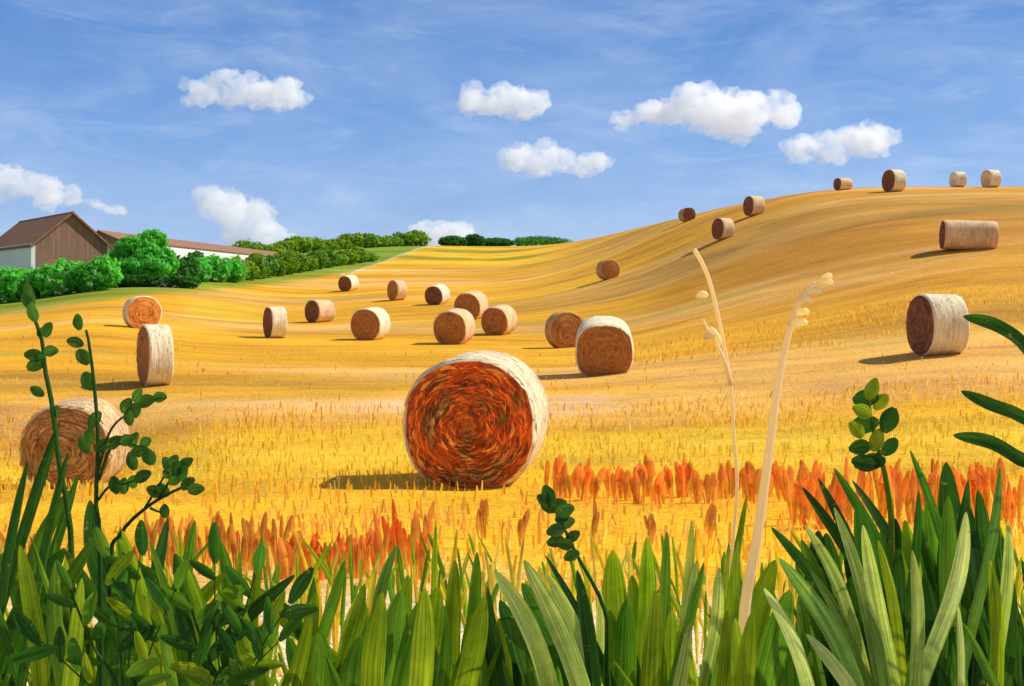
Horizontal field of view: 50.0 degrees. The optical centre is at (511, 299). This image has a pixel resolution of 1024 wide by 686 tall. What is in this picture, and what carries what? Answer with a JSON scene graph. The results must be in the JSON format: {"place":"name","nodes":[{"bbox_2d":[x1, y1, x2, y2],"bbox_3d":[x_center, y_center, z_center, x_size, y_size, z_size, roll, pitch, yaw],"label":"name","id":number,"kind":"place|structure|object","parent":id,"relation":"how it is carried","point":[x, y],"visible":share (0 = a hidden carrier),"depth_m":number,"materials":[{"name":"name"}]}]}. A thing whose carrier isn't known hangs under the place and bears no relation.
{"place":"outdoors","nodes":[
{"label":"outdoors","id":0,"kind":"place"},
{"bbox_2d":[0,186,1023,685],"bbox_3d":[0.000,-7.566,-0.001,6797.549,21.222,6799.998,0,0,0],"label":"field","id":1,"kind":"structure","parent":0,"point":[876,250],"depth_m":33.05,"materials":[{"name":"plant"}]},
{"bbox_2d":[21,278,75,617],"bbox_3d":[-1.224,0.737,2.886,0.142,1.592,0.084,0,0,0],"label":"weed","id":2,"kind":"object","parent":1,"relation":"on","point":[37,359],"visible":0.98,"depth_m":2.89,"materials":[{"name":"green plant"}]},
{"bbox_2d":[0,211,112,269],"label":"barn","id":3,"kind":"structure","parent":1,"relation":"on","point":[50,239],"depth_m":103.38,"materials":[{"name":"wood"}]},
{"bbox_2d":[0,254,123,302],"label":"hedge","id":4,"kind":"object","parent":1,"relation":"on","point":[62,276],"visible":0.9,"depth_m":92.57,"materials":[{"name":"green plant"}]},
{"bbox_2d":[0,421,148,685],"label":"grass clump","id":5,"kind":"object","parent":1,"relation":"on","point":[30,580],"visible":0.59,"depth_m":2.89,"materials":[{"name":"green plant"}]},
{"bbox_2d":[19,397,129,489],"bbox_3d":[-7.050,2.338,17.742,1.509,1.454,1.000,0,4,0],"label":"hay bale","id":6,"kind":"object","parent":1,"relation":"on","point":[72,417],"visible":0.63,"depth_m":17.29,"materials":[{"name":"brown plant"}]},
{"bbox_2d":[11,520,187,685],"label":"weed","id":7,"kind":"object","parent":1,"relation":"on","point":[121,571],"visible":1,"depth_m":2.54,"materials":[{"name":"green plant"}]},
{"bbox_2d":[66,313,166,685],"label":"weed","id":8,"kind":"object","parent":1,"relation":"on","point":[130,410],"visible":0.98,"depth_m":2.79,"materials":[{"name":"green plant"}]},
{"bbox_2d":[122,296,161,328],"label":"hay bale","id":9,"kind":"object","parent":1,"relation":"on","point":[138,312],"visible":0.88,"depth_m":51.98,"materials":[{"name":"orange plant"}]},
{"bbox_2d":[108,228,179,275],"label":"bushy tree","id":10,"kind":"object","parent":1,"relation":"on","point":[148,251],"visible":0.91,"depth_m":99.89,"materials":[{"name":"green plant"}]},
{"bbox_2d":[30,500,268,685],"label":"grass clump","id":11,"kind":"object","parent":1,"relation":"on","point":[87,554],"visible":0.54,"depth_m":2.76,"materials":[{"name":"green plant"}]},
{"bbox_2d":[134,324,173,385],"bbox_3d":[-9.439,1.454,29.002,0.784,1.638,1.688,0,0,-30],"label":"hay bale","id":12,"kind":"object","parent":1,"relation":"on","point":[155,356],"visible":0.99,"depth_m":28.42,"materials":[{"name":"beige plant"}]},
{"bbox_2d":[144,510,164,559],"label":"sorrel plant","id":13,"kind":"object","parent":1,"relation":"on","point":[155,531],"visible":0.61,"depth_m":8.38,"materials":[{"name":"orange plant"}]},
{"bbox_2d":[109,273,200,287],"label":"dark hedge","id":14,"kind":"object","parent":1,"relation":"on","point":[167,281],"visible":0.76,"depth_m":97.01,"materials":[{"name":"green plant"}]},
{"bbox_2d":[108,454,204,610],"bbox_3d":[-0.967,0.980,2.986,0.280,1.116,0.082,0,0,0],"label":"weed","id":15,"kind":"object","parent":1,"relation":"on","point":[175,471],"visible":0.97,"depth_m":2.98,"materials":[{"name":"green plant"}]},
{"bbox_2d":[165,527,176,573],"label":"sorrel plant","id":16,"kind":"object","parent":1,"relation":"on","point":[171,551],"visible":0.53,"depth_m":7.66,"materials":[{"name":"orange plant"}]},
{"bbox_2d":[120,518,243,685],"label":"grass clump","id":17,"kind":"object","parent":1,"relation":"on","point":[196,597],"visible":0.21,"depth_m":3.00,"materials":[{"name":"green plant"}]},
{"bbox_2d":[96,230,276,260],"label":"shed","id":18,"kind":"structure","parent":1,"relation":"on","point":[179,247],"depth_m":150.71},
{"bbox_2d":[171,250,203,279],"bbox_3d":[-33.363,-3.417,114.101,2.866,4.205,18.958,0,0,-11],"label":"dark bush","id":19,"kind":"object","parent":1,"relation":"on","point":[189,265],"visible":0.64,"depth_m":107.44,"materials":[{"name":"green plant"}]},
{"bbox_2d":[194,253,248,282],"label":"bush","id":20,"kind":"object","parent":1,"relation":"on","point":[215,268],"visible":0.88,"depth_m":112.47,"materials":[{"name":"green plant"}]},
{"bbox_2d":[229,524,239,569],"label":"sorrel plant","id":21,"kind":"object","parent":1,"relation":"on","point":[235,542],"visible":0.88,"depth_m":7.77,"materials":[{"name":"orange plant"}]},
{"bbox_2d":[160,522,317,685],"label":"weed","id":22,"kind":"object","parent":1,"relation":"on","point":[242,666],"visible":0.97,"depth_m":2.58,"materials":[{"name":"green plant"}]},
{"bbox_2d":[229,534,257,572],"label":"sorrel plant","id":23,"kind":"object","parent":1,"relation":"on","point":[244,548],"visible":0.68,"depth_m":7.84,"materials":[{"name":"orange plant"}]},
{"bbox_2d":[166,536,338,685],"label":"grass clump","id":24,"kind":"object","parent":1,"relation":"on","point":[256,602],"visible":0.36,"depth_m":3.27,"materials":[{"name":"green plant"}]},
{"bbox_2d":[241,511,267,570],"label":"sorrel plant","id":25,"kind":"object","parent":1,"relation":"on","point":[247,529],"visible":0.82,"depth_m":7.93,"materials":[{"name":"orange plant"}]},
{"bbox_2d":[263,306,286,337],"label":"hay bale","id":26,"kind":"object","parent":1,"relation":"on","point":[274,322],"visible":0.97,"depth_m":53.45,"materials":[{"name":"beige plant"}]},
{"bbox_2d":[267,515,292,567],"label":"sorrel plant","id":27,"kind":"object","parent":1,"relation":"on","point":[272,537],"visible":0.77,"depth_m":8.06,"materials":[{"name":"orange plant"}]},
{"bbox_2d":[278,537,299,581],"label":"sorrel plant","id":28,"kind":"object","parent":1,"relation":"on","point":[288,559],"visible":0.8,"depth_m":7.30,"materials":[{"name":"orange plant"}]},
{"bbox_2d":[230,245,380,281],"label":"field hedge","id":29,"kind":"object","parent":1,"relation":"on","point":[259,265],"visible":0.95,"depth_m":138.83,"materials":[{"name":"green plant"}]},
{"bbox_2d":[304,300,334,322],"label":"hay bale","id":30,"kind":"object","parent":1,"relation":"on","point":[316,311],"visible":0.98,"depth_m":70.49,"materials":[{"name":"beige plant"}]},
{"bbox_2d":[286,560,368,685],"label":"grass clump","id":31,"kind":"object","parent":1,"relation":"on","point":[309,655],"visible":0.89,"depth_m":2.93,"materials":[{"name":"green plant"}]},
{"bbox_2d":[231,229,431,253],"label":"olive hedge","id":32,"kind":"object","parent":1,"relation":"on","point":[414,237],"visible":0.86,"depth_m":223.60,"materials":[{"name":"green plant"}]},
{"bbox_2d":[333,537,349,573],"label":"sorrel plant","id":33,"kind":"object","parent":1,"relation":"on","point":[341,545],"visible":0.56,"depth_m":7.57,"materials":[{"name":"orange plant"}]},
{"bbox_2d":[338,275,358,290],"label":"hay bale","id":34,"kind":"object","parent":1,"relation":"on","point":[348,282],"visible":1,"depth_m":107.33,"materials":[{"name":"beige plant"}]},
{"bbox_2d":[349,537,361,578],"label":"sorrel plant","id":35,"kind":"object","parent":1,"relation":"on","point":[356,553],"visible":0.78,"depth_m":7.46,"materials":[{"name":"orange plant"}]},
{"bbox_2d":[358,531,371,576],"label":"sorrel plant","id":36,"kind":"object","parent":1,"relation":"on","point":[364,545],"visible":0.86,"depth_m":7.57,"materials":[{"name":"orange plant"}]},
{"bbox_2d":[350,307,390,339],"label":"hay bale","id":37,"kind":"object","parent":1,"relation":"on","point":[371,323],"visible":0.98,"depth_m":52.38,"materials":[{"name":"beige plant"}]},
{"bbox_2d":[368,511,389,574],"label":"sorrel plant","id":38,"kind":"object","parent":1,"relation":"on","point":[378,545],"visible":0.81,"depth_m":7.70,"materials":[{"name":"orange plant"}]},
{"bbox_2d":[381,499,401,565],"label":"sorrel plant","id":39,"kind":"object","parent":1,"relation":"on","point":[392,544],"visible":0.54,"depth_m":7.86,"materials":[{"name":"orange plant"}]},
{"bbox_2d":[387,280,406,299],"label":"hay bale","id":40,"kind":"object","parent":1,"relation":"on","point":[396,289],"visible":0.98,"depth_m":89.50,"materials":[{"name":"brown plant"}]},
{"bbox_2d":[395,519,411,571],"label":"sorrel plant","id":41,"kind":"object","parent":1,"relation":"on","point":[402,541],"visible":0.67,"depth_m":7.80,"materials":[{"name":"orange plant"}]},
{"bbox_2d":[360,546,451,685],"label":"grass clump","id":42,"kind":"object","parent":1,"relation":"on","point":[416,640],"visible":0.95,"depth_m":2.87,"materials":[{"name":"green plant"}]},
{"bbox_2d":[411,500,434,581],"bbox_3d":[-0.650,1.631,7.394,0.190,0.567,0.182,0,0,40],"label":"sorrel plant","id":43,"kind":"object","parent":1,"relation":"on","point":[415,529],"visible":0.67,"depth_m":7.32,"materials":[{"name":"orange plant"}]},
{"bbox_2d":[415,514,432,582],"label":"sorrel plant","id":44,"kind":"object","parent":1,"relation":"on","point":[419,543],"visible":0.68,"depth_m":7.28,"materials":[{"name":"orange plant"}]},
{"bbox_2d":[425,284,449,304],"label":"hay bale","id":45,"kind":"object","parent":1,"relation":"on","point":[438,294],"visible":1,"depth_m":82.34,"materials":[{"name":"beige plant"}]},
{"bbox_2d":[437,235,466,245],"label":"skyline bush","id":46,"kind":"object","parent":1,"relation":"on","point":[454,240],"visible":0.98,"depth_m":260.94,"materials":[{"name":"green plant"}]},
{"bbox_2d":[433,308,475,343],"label":"hay bale","id":47,"kind":"object","parent":1,"relation":"on","point":[454,326],"visible":0.95,"depth_m":49.34,"materials":[{"name":"brown plant"}]},
{"bbox_2d":[454,290,487,319],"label":"hay bale","id":48,"kind":"object","parent":1,"relation":"on","point":[474,303],"visible":0.8,"depth_m":66.18,"materials":[{"name":"beige plant"}]},
{"bbox_2d":[431,521,512,685],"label":"grass clump","id":49,"kind":"object","parent":1,"relation":"on","point":[469,660],"visible":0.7,"depth_m":3.07,"materials":[{"name":"green plant"}]},
{"bbox_2d":[402,350,548,487],"bbox_3d":[-0.443,1.515,14.181,1.735,1.692,1.458,0,0,8],"label":"hay bale","id":50,"kind":"object","parent":1,"relation":"on","point":[473,419],"visible":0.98,"depth_m":13.51,"materials":[{"name":"orange plant"}]},
{"bbox_2d":[476,499,488,537],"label":"sorrel plant","id":51,"kind":"object","parent":1,"relation":"on","point":[482,515],"visible":0.89,"depth_m":9.56,"materials":[{"name":"orange plant"}]},
{"bbox_2d":[481,304,517,334],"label":"hay bale","id":52,"kind":"object","parent":1,"relation":"on","point":[501,319],"visible":0.99,"depth_m":55.37,"materials":[{"name":"brown plant"}]},
{"bbox_2d":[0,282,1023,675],"bbox_3d":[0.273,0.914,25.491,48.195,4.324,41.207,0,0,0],"label":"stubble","id":53,"kind":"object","parent":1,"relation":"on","point":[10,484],"visible":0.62,"depth_m":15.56,"materials":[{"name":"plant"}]},
{"bbox_2d":[513,235,572,245],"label":"skyline bush","id":54,"kind":"object","parent":1,"relation":"on","point":[532,240],"visible":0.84,"depth_m":297.79,"materials":[{"name":"green plant"}]},
{"bbox_2d":[485,555,616,685],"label":"grass clump","id":55,"kind":"object","parent":1,"relation":"on","point":[547,633],"visible":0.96,"depth_m":2.80,"materials":[{"name":"green plant"}]},
{"bbox_2d":[544,453,562,494],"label":"sorrel plant","id":56,"kind":"object","parent":1,"relation":"on","point":[558,463],"visible":0.67,"depth_m":12.69,"materials":[{"name":"orange plant"}]},
{"bbox_2d":[554,462,567,497],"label":"sorrel plant","id":57,"kind":"object","parent":1,"relation":"on","point":[559,481],"visible":0.89,"depth_m":12.40,"materials":[{"name":"orange plant"}]},
{"bbox_2d":[545,311,582,347],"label":"hay bale","id":58,"kind":"object","parent":1,"relation":"on","point":[561,328],"visible":0.81,"depth_m":47.07,"materials":[{"name":"plant"}]},
{"bbox_2d":[537,485,608,685],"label":"weed","id":59,"kind":"object","parent":1,"relation":"on","point":[551,503],"visible":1,"depth_m":2.89,"materials":[{"name":"green plant"}]},
{"bbox_2d":[566,463,581,497],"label":"sorrel plant","id":60,"kind":"object","parent":1,"relation":"on","point":[572,481],"visible":0.84,"depth_m":12.46,"materials":[{"name":"orange plant"}]},
{"bbox_2d":[578,458,590,500],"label":"sorrel plant","id":61,"kind":"object","parent":1,"relation":"on","point":[584,477],"visible":0.89,"depth_m":12.18,"materials":[{"name":"orange plant"}]},
{"bbox_2d":[583,465,605,498],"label":"sorrel plant","id":62,"kind":"object","parent":1,"relation":"on","point":[596,481],"visible":0.59,"depth_m":12.32,"materials":[{"name":"orange plant"}]},
{"bbox_2d":[575,316,633,376],"bbox_3d":[2.634,1.339,31.373,1.661,1.617,1.663,0,9,4],"label":"hay bale","id":63,"kind":"object","parent":1,"relation":"on","point":[604,345],"visible":0.94,"depth_m":30.62,"materials":[{"name":"brown plant"}]},
{"bbox_2d":[596,260,619,279],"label":"hay bale","id":64,"kind":"object","parent":1,"relation":"on","point":[607,269],"visible":0.98,"depth_m":83.42,"materials":[{"name":"plant"}]},
{"bbox_2d":[603,465,620,497],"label":"sorrel plant","id":65,"kind":"object","parent":1,"relation":"on","point":[610,481],"visible":0.82,"depth_m":12.44,"materials":[{"name":"orange plant"}]},
{"bbox_2d":[617,469,631,499],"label":"sorrel plant","id":66,"kind":"object","parent":1,"relation":"on","point":[623,482],"visible":0.88,"depth_m":12.27,"materials":[{"name":"orange plant"}]},
{"bbox_2d":[596,532,670,685],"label":"grass clump","id":67,"kind":"object","parent":1,"relation":"on","point":[637,616],"visible":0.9,"depth_m":3.02,"materials":[{"name":"green plant"}]},
{"bbox_2d":[629,466,646,502],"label":"sorrel plant","id":68,"kind":"object","parent":1,"relation":"on","point":[634,483],"visible":0.99,"depth_m":12.04,"materials":[{"name":"orange plant"}]},
{"bbox_2d":[636,455,653,495],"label":"sorrel plant","id":69,"kind":"object","parent":1,"relation":"on","point":[647,466],"visible":0.6,"depth_m":12.60,"materials":[{"name":"orange plant"}]},
{"bbox_2d":[651,471,665,503],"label":"sorrel plant","id":70,"kind":"object","parent":1,"relation":"on","point":[659,486],"visible":0.92,"depth_m":11.97,"materials":[{"name":"orange plant"}]},
{"bbox_2d":[675,462,692,497],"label":"sorrel plant","id":71,"kind":"object","parent":1,"relation":"on","point":[688,476],"visible":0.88,"depth_m":12.50,"materials":[{"name":"orange plant"}]},
{"bbox_2d":[699,474,718,502],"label":"sorrel plant","id":72,"kind":"object","parent":1,"relation":"on","point":[709,486],"visible":0.96,"depth_m":11.98,"materials":[{"name":"orange plant"}]},
{"bbox_2d":[661,495,758,685],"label":"grass clump","id":73,"kind":"object","parent":1,"relation":"on","point":[678,666],"visible":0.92,"depth_m":2.84,"materials":[{"name":"green plant"}]},
{"bbox_2d":[692,248,738,574],"bbox_3d":[0.685,0.715,3.686,0.158,1.782,0.046,0,0,0],"label":"dry grass stalk","id":74,"kind":"object","parent":1,"relation":"on","point":[718,340],"visible":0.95,"depth_m":3.69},
{"bbox_2d":[710,463,728,499],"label":"sorrel plant","id":75,"kind":"object","parent":1,"relation":"on","point":[722,477],"visible":0.81,"depth_m":12.38,"materials":[{"name":"orange plant"}]},
{"bbox_2d":[712,218,734,239],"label":"hay bale","id":76,"kind":"object","parent":1,"relation":"on","point":[723,228],"visible":0.96,"depth_m":79.46,"materials":[{"name":"beige plant"}]},
{"bbox_2d":[746,468,760,504],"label":"sorrel plant","id":77,"kind":"object","parent":1,"relation":"on","point":[753,482],"visible":0.88,"depth_m":11.96,"materials":[{"name":"orange plant"}]},
{"bbox_2d":[743,196,764,215],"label":"hay bale","id":78,"kind":"object","parent":1,"relation":"on","point":[753,205],"visible":0.94,"depth_m":89.42,"materials":[{"name":"beige plant"}]},
{"bbox_2d":[774,466,793,501],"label":"sorrel plant","id":79,"kind":"object","parent":1,"relation":"on","point":[778,475],"visible":0.56,"depth_m":12.21,"materials":[{"name":"orange plant"}]},
{"bbox_2d":[738,273,832,633],"bbox_3d":[0.679,0.731,2.738,0.237,1.598,0.043,0,0,3],"label":"dry grass stalk","id":80,"kind":"object","parent":1,"relation":"on","point":[751,566],"visible":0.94,"depth_m":2.74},
{"bbox_2d":[783,464,808,524],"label":"sorrel plant","id":81,"kind":"object","parent":1,"relation":"on","point":[794,500],"visible":0.75,"depth_m":10.32,"materials":[{"name":"orange plant"}]},
{"bbox_2d":[730,527,863,685],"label":"grass clump","id":82,"kind":"object","parent":1,"relation":"on","point":[768,649],"visible":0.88,"depth_m":2.60,"materials":[{"name":"green plant"}]},
{"bbox_2d":[799,478,818,528],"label":"sorrel plant","id":83,"kind":"object","parent":1,"relation":"on","point":[807,507],"visible":0.8,"depth_m":10.02,"materials":[{"name":"orange plant"}]},
{"bbox_2d":[809,469,836,529],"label":"sorrel plant","id":84,"kind":"object","parent":1,"relation":"on","point":[819,497],"visible":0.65,"depth_m":10.03,"materials":[{"name":"orange plant"}]},
{"bbox_2d":[795,468,884,685],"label":"grass clump","id":85,"kind":"object","parent":1,"relation":"on","point":[820,553],"visible":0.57,"depth_m":2.77,"materials":[{"name":"green plant"}]},
{"bbox_2d":[836,478,861,526],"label":"sorrel plant","id":86,"kind":"object","parent":1,"relation":"on","point":[843,502],"visible":0.45,"depth_m":10.05,"materials":[{"name":"orange plant"}]},
{"bbox_2d":[843,457,869,523],"bbox_3d":[3.197,1.816,10.372,0.344,0.661,0.144,0,0,30],"label":"sorrel plant","id":87,"kind":"object","parent":1,"relation":"on","point":[863,482],"visible":0.34,"depth_m":10.35,"materials":[{"name":"orange plant"}]},
{"bbox_2d":[848,378,898,566],"bbox_3d":[0.944,0.868,2.888,0.143,1.330,0.083,0,0,0],"label":"weed","id":88,"kind":"object","parent":1,"relation":"on","point":[865,421],"visible":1,"depth_m":2.88,"materials":[{"name":"green plant"}]},
{"bbox_2d":[868,457,900,519],"bbox_3d":[3.589,1.837,10.599,0.178,0.650,0.257,0,0,-39],"label":"sorrel plant","id":89,"kind":"object","parent":1,"relation":"on","point":[880,494],"visible":0.51,"depth_m":10.63,"materials":[{"name":"orange plant"}]},
{"bbox_2d":[882,169,905,191],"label":"hay bale","id":90,"kind":"object","parent":1,"relation":"on","point":[893,180],"visible":0.99,"depth_m":88.38,"materials":[{"name":"beige plant"}]},
{"bbox_2d":[885,462,910,520],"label":"sorrel plant","id":91,"kind":"object","parent":1,"relation":"on","point":[900,492],"visible":0.71,"depth_m":10.44,"materials":[{"name":"orange plant"}]},
{"bbox_2d":[846,480,970,685],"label":"grass clump","id":92,"kind":"object","parent":1,"relation":"on","point":[887,629],"visible":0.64,"depth_m":2.79,"materials":[{"name":"green plant"}]},
{"bbox_2d":[904,468,919,523],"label":"sorrel plant","id":93,"kind":"object","parent":1,"relation":"on","point":[911,498],"visible":0.74,"depth_m":10.49,"materials":[{"name":"orange plant"}]},
{"bbox_2d":[930,458,939,507],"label":"sorrel plant","id":94,"kind":"object","parent":1,"relation":"on","point":[934,486],"visible":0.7,"depth_m":10.47,"materials":[{"name":"orange plant"}]},
{"bbox_2d":[905,293,969,355],"bbox_3d":[11.060,0.632,28.600,1.103,1.613,1.662,0,0,-6],"label":"hay bale","id":95,"kind":"object","parent":1,"relation":"on","point":[937,324],"visible":0.98,"depth_m":28.00,"materials":[{"name":"beige plant"}]},
{"bbox_2d":[906,450,990,685],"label":"grass clump","id":96,"kind":"object","parent":1,"relation":"on","point":[947,525],"visible":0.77,"depth_m":2.85,"materials":[{"name":"green plant"}]},
{"bbox_2d":[951,462,980,514],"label":"sorrel plant","id":97,"kind":"object","parent":1,"relation":"on","point":[971,476],"visible":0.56,"depth_m":10.70,"materials":[{"name":"orange plant"}]},
{"bbox_2d":[939,220,998,249],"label":"hay bale","id":98,"kind":"object","parent":1,"relation":"on","point":[962,235],"visible":1,"depth_m":54.39,"materials":[{"name":"beige plant"}]},
{"bbox_2d":[960,462,990,517],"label":"sorrel plant","id":99,"kind":"object","parent":1,"relation":"on","point":[982,480],"visible":0.65,"depth_m":10.53,"materials":[{"name":"orange plant"}]},
{"bbox_2d":[953,314,1023,467],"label":"arching plant","id":100,"kind":"object","parent":1,"relation":"on","point":[1009,452],"visible":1,"depth_m":2.85,"materials":[{"name":"green plant"}]},
{"bbox_2d":[954,468,1023,685],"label":"grass clump","id":101,"kind":"object","parent":1,"relation":"on","point":[995,582],"visible":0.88,"depth_m":2.75,"materials":[{"name":"green plant"}]},
{"bbox_2d":[981,170,1000,187],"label":"hay bale","id":102,"kind":"object","parent":1,"relation":"on","point":[990,178],"visible":0.98,"depth_m":95.47,"materials":[{"name":"beige plant"}]},
{"bbox_2d":[990,458,1005,519],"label":"sorrel plant","id":103,"kind":"object","parent":1,"relation":"on","point":[994,474],"visible":0.4,"depth_m":10.90,"materials":[{"name":"orange plant"}]},
{"bbox_2d":[1001,474,1023,527],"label":"sorrel plant","id":104,"kind":"object","parent":1,"relation":"on","point":[1012,502],"visible":0.82,"depth_m":10.16,"materials":[{"name":"orange plant"}]},
{"bbox_2d":[0,525,1023,685],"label":"grass","id":105,"kind":"structure","parent":0,"point":[986,672],"depth_m":5.54,"materials":[{"name":"green plant"}]},
{"bbox_2d":[0,0,1023,252],"label":"sky","id":106,"kind":"structure","parent":0,"point":[219,122],"materials":[{"name":"blue"}]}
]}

